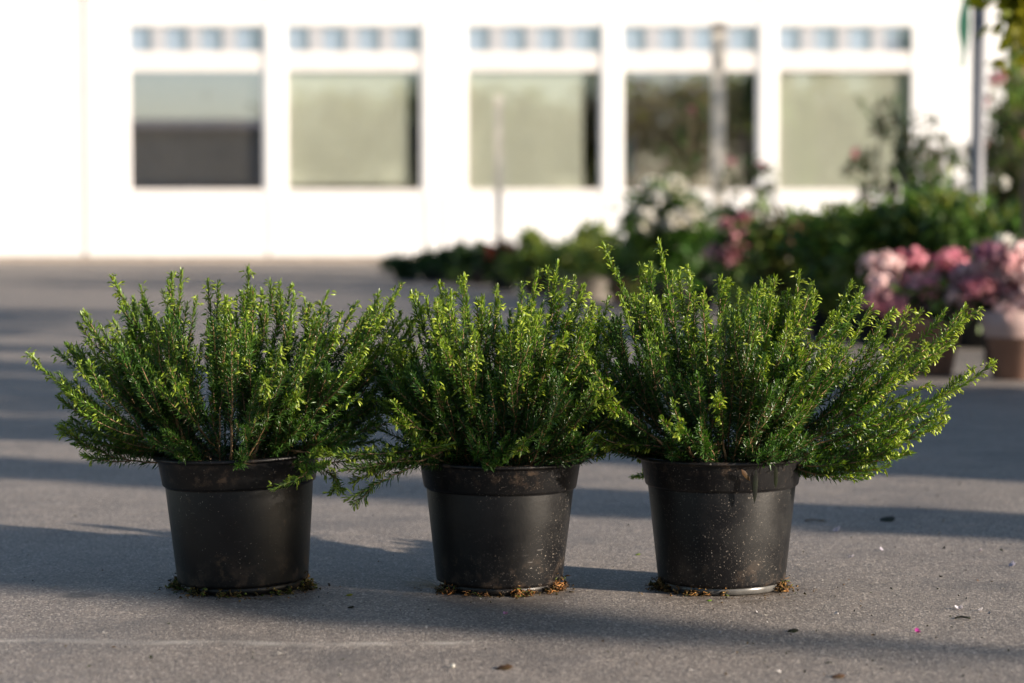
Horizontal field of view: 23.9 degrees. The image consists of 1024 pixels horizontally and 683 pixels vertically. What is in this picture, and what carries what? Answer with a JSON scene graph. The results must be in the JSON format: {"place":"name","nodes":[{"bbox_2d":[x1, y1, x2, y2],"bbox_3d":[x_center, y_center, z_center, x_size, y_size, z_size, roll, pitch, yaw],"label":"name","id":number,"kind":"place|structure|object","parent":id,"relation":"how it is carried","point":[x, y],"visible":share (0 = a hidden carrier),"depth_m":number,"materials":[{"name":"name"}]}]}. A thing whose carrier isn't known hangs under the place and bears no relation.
{"place":"outdoors","nodes":[
{"label":"outdoors","id":0,"kind":"place"},
{"bbox_2d":[0,0,1005,260],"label":"shop building","id":1,"kind":"structure","parent":0,"point":[246,130],"depth_m":21.95,"materials":[{"name":"white paint"}]},
{"bbox_2d":[125,25,266,194],"bbox_3d":[-2.866,-2.100,21.946,1.290,1.533,0.068,0,3,0],"label":"window","id":2,"kind":"structure","parent":1,"relation":"in","point":[196,92],"depth_m":21.95,"materials":[{"name":"grey glass"}]},
{"bbox_2d":[283,25,424,194],"bbox_3d":[-1.438,-2.101,21.951,1.289,1.533,0.078,0,3,0],"label":"window","id":3,"kind":"structure","parent":1,"relation":"in","point":[348,119],"depth_m":21.98,"materials":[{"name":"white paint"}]},
{"bbox_2d":[463,25,603,194],"bbox_3d":[0.194,-2.101,21.951,1.280,1.533,0.078,0,3,0],"label":"window","id":4,"kind":"structure","parent":1,"relation":"in","point":[537,70],"depth_m":21.98,"materials":[{"name":"beige glass"}]},
{"bbox_2d":[618,25,757,194],"bbox_3d":[1.612,-2.100,21.946,1.290,1.533,0.068,0,3,0],"label":"window","id":5,"kind":"structure","parent":1,"relation":"in","point":[662,64],"depth_m":21.95,"materials":[{"name":"grey glass"}]},
{"bbox_2d":[773,25,912,194],"bbox_3d":[3.016,-2.101,21.951,1.289,1.533,0.078,0,3,0],"label":"window","id":6,"kind":"structure","parent":1,"relation":"in","point":[821,69],"depth_m":21.98,"materials":[{"name":"beige glass"}]},
{"bbox_2d":[0,261,1023,682],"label":"ground","id":7,"kind":"structure","parent":0,"point":[76,529],"depth_m":2.92,"materials":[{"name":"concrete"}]},
{"bbox_2d":[21,265,456,601],"bbox_3d":[-0.284,0.097,2.787,0.485,0.376,0.337,1,3,14],"label":"potted heather","id":8,"kind":"object","parent":7,"relation":"on","point":[240,513],"visible":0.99,"depth_m":2.73,"materials":[{"name":"green plant"}]},
{"bbox_2d":[372,250,420,280],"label":"evergreen plant","id":9,"kind":"object","parent":7,"relation":"on","point":[397,265],"visible":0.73,"depth_m":15.52,"materials":[{"name":"green plant"}]},
{"bbox_2d":[408,244,446,281],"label":"evergreen plant","id":10,"kind":"object","parent":7,"relation":"on","point":[424,268],"visible":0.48,"depth_m":15.33,"materials":[{"name":"green plant"}]},
{"bbox_2d":[430,239,471,283],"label":"evergreen plant","id":11,"kind":"object","parent":7,"relation":"on","point":[442,263],"visible":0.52,"depth_m":14.94,"materials":[{"name":"green plant"}]},
{"bbox_2d":[451,237,494,285],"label":"evergreen plant","id":12,"kind":"object","parent":7,"relation":"on","point":[463,256],"visible":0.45,"depth_m":14.56,"materials":[{"name":"green plant"}]},
{"bbox_2d":[314,258,642,602],"bbox_3d":[-0.036,0.093,2.808,0.372,0.380,0.370,0,3,0],"label":"potted heather","id":13,"kind":"object","parent":7,"relation":"on","point":[499,513],"visible":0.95,"depth_m":2.71,"materials":[{"name":"green plant"}]},
{"bbox_2d":[471,235,519,290],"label":"plant","id":14,"kind":"object","parent":7,"relation":"on","point":[487,263],"visible":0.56,"depth_m":13.53,"materials":[{"name":"green plant"}]},
{"bbox_2d":[495,96,502,247],"bbox_3d":[-0.083,-0.940,14.971,0.095,1.159,0.095,0,3,0],"label":"marker stake","id":15,"kind":"object","parent":7,"relation":"on","point":[498,164],"visible":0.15,"depth_m":14.94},
{"bbox_2d":[495,664,512,669],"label":"dead leaf","id":16,"kind":"object","parent":7,"relation":"on","point":[505,667],"visible":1,"depth_m":2.29,"materials":[{"name":"brown plant"}]},
{"bbox_2d":[0,461,1013,681],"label":"grit","id":17,"kind":"object","parent":7,"relation":"on","point":[836,612],"visible":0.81,"depth_m":2.52,"materials":[{"name":"grey gravel"}]},
{"bbox_2d":[492,224,569,294],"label":"shrub","id":18,"kind":"object","parent":7,"relation":"on","point":[525,262],"visible":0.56,"depth_m":12.93,"materials":[{"name":"green plant"}]},
{"bbox_2d":[539,217,625,299],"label":"shrub","id":19,"kind":"object","parent":7,"relation":"on","point":[596,286],"visible":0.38,"depth_m":12.11,"materials":[{"name":"green plant"}]},
{"bbox_2d":[565,233,657,303],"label":"shrub","id":20,"kind":"object","parent":7,"relation":"on","point":[594,257],"visible":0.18,"depth_m":11.54,"materials":[{"name":"green plant"}]},
{"bbox_2d":[606,167,723,316],"bbox_3d":[0.658,-0.420,10.175,0.520,0.627,0.345,0,3,8],"label":"white flower plant","id":21,"kind":"object","parent":7,"relation":"on","point":[681,222],"visible":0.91,"depth_m":10.12,"materials":[{"name":"green plant"}]},
{"bbox_2d":[642,222,718,309],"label":"shrub","id":22,"kind":"object","parent":7,"relation":"on","point":[702,271],"visible":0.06,"depth_m":10.90,"materials":[{"name":"green plant"}]},
{"bbox_2d":[655,90,711,277],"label":"rose bush","id":23,"kind":"object","parent":7,"relation":"on","point":[680,131],"visible":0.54,"depth_m":12.37,"materials":[{"name":"green plant"}]},
{"bbox_2d":[711,22,726,288],"bbox_3d":[1.148,-1.026,13.465,0.157,1.490,0.157,0,3,0],"label":"garden post","id":24,"kind":"object","parent":7,"relation":"on","point":[718,30],"visible":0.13,"depth_m":13.41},
{"bbox_2d":[701,209,754,324],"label":"pink flower plant","id":25,"kind":"object","parent":7,"relation":"on","point":[724,248],"visible":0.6,"depth_m":9.14,"materials":[{"name":"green plant"}]},
{"bbox_2d":[707,154,778,226],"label":"rose bush","id":26,"kind":"object","parent":7,"relation":"on","point":[732,211],"visible":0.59,"depth_m":11.32,"materials":[{"name":"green plant"}]},
{"bbox_2d":[740,186,771,320],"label":"white flower plant","id":27,"kind":"object","parent":7,"relation":"on","point":[756,205],"visible":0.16,"depth_m":9.75,"materials":[{"name":"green plant"}]},
{"bbox_2d":[722,196,827,332],"bbox_3d":[1.037,-0.281,8.788,0.542,0.496,0.461,0,3,0],"label":"bush","id":28,"kind":"object","parent":7,"relation":"on","point":[763,238],"visible":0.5,"depth_m":8.70,"materials":[{"name":"green plant"}]},
{"bbox_2d":[573,237,997,602],"bbox_3d":[0.312,0.081,2.804,0.488,0.406,0.369,0,3,0],"label":"potted heather","id":29,"kind":"object","parent":7,"relation":"on","point":[721,512],"visible":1,"depth_m":2.73,"materials":[{"name":"green plant"}]},
{"bbox_2d":[788,628,798,632],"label":"dead leaf","id":30,"kind":"object","parent":7,"relation":"on","point":[793,630],"visible":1,"depth_m":2.49,"materials":[{"name":"black plant"}]},
{"bbox_2d":[805,519,824,521],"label":"twig","id":31,"kind":"object","parent":7,"relation":"on","point":[815,520],"visible":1,"depth_m":3.39,"materials":[{"name":"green plant"}]},
{"bbox_2d":[777,192,861,338],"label":"bush","id":32,"kind":"object","parent":7,"relation":"on","point":[810,248],"visible":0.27,"depth_m":8.32,"materials":[{"name":"green plant"}]},
{"bbox_2d":[831,673,844,678],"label":"dead leaf","id":33,"kind":"object","parent":7,"relation":"on","point":[838,676],"visible":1,"depth_m":2.25,"materials":[{"name":"brown plant"}]},
{"bbox_2d":[817,183,945,344],"bbox_3d":[1.266,-0.257,7.976,0.519,0.534,0.462,0,3,0],"label":"bush","id":34,"kind":"object","parent":7,"relation":"on","point":[879,227],"visible":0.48,"depth_m":7.90,"materials":[{"name":"green plant"}]},
{"bbox_2d":[880,516,894,521],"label":"dead leaf","id":35,"kind":"object","parent":7,"relation":"on","point":[888,519],"visible":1,"depth_m":3.39,"materials":[{"name":"black plant"}]},
{"bbox_2d":[837,93,942,209],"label":"rose bush","id":36,"kind":"object","parent":7,"relation":"on","point":[911,168],"visible":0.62,"depth_m":10.44,"materials":[{"name":"green plant"}]},
{"bbox_2d":[857,245,994,376],"bbox_3d":[1.126,-0.083,6.436,0.366,0.348,0.413,3,4,41],"label":"hydrangea","id":37,"kind":"object","parent":7,"relation":"on","point":[934,289],"visible":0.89,"depth_m":6.37,"materials":[{"name":"plant"}]},
{"bbox_2d":[880,160,1006,226],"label":"bush","id":38,"kind":"object","parent":7,"relation":"on","point":[915,185],"visible":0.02,"depth_m":8.13,"materials":[{"name":"green plant"}]},
{"bbox_2d":[910,127,994,199],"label":"rose bush","id":39,"kind":"object","parent":7,"relation":"on","point":[932,163],"visible":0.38,"depth_m":9.98,"materials":[{"name":"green plant"}]},
{"bbox_2d":[897,163,1021,348],"bbox_3d":[1.508,-0.279,7.804,0.496,0.596,0.508,-1,3,-25],"label":"bush","id":40,"kind":"object","parent":7,"relation":"on","point":[962,225],"visible":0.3,"depth_m":7.73,"materials":[{"name":"green plant"}]},
{"bbox_2d":[955,616,970,618],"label":"twig","id":41,"kind":"object","parent":7,"relation":"on","point":[962,617],"visible":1,"depth_m":2.57,"materials":[{"name":"brown plant"}]},
{"bbox_2d":[971,7,985,207],"bbox_3d":[1.729,-0.831,8.969,0.109,1.574,0.109,0,3,0],"label":"steel pole","id":42,"kind":"object","parent":7,"relation":"on","point":[978,105],"visible":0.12,"depth_m":8.95,"materials":[{"name":"grey metal"}]},
{"bbox_2d":[957,0,969,67],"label":"banner","id":43,"kind":"object","parent":42,"relation":"attached to","point":[963,27],"visible":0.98,"depth_m":8.96,"materials":[{"name":"green fabric"}]},
{"bbox_2d":[957,231,1023,380],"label":"hydrangea","id":44,"kind":"object","parent":7,"relation":"on","point":[1001,323],"visible":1,"depth_m":6.24,"materials":[{"name":"plant"}]},
{"bbox_2d":[962,69,1023,221],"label":"rose bush","id":45,"kind":"object","parent":7,"relation":"on","point":[991,163],"visible":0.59,"depth_m":10.34,"materials":[{"name":"green plant"}]},
{"bbox_2d":[963,0,1023,241],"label":"tree","id":46,"kind":"object","parent":7,"relation":"on","point":[1011,16],"visible":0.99,"depth_m":6.26,"materials":[{"name":"green plant"}]},
{"bbox_2d":[971,228,1015,364],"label":"white flower plant","id":47,"kind":"object","parent":7,"relation":"on","point":[1000,238],"visible":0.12,"depth_m":6.87,"materials":[{"name":"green plant"}]},
{"bbox_2d":[985,45,1023,219],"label":"loose shrub","id":48,"kind":"object","parent":7,"relation":"on","point":[1012,101],"visible":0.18,"depth_m":10.82,"materials":[{"name":"green plant"}]},
{"bbox_2d":[1005,44,1023,110],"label":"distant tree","id":49,"kind":"object","parent":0,"point":[1012,74],"visible":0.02,"depth_m":33.15,"materials":[{"name":"green plant"}]}
]}

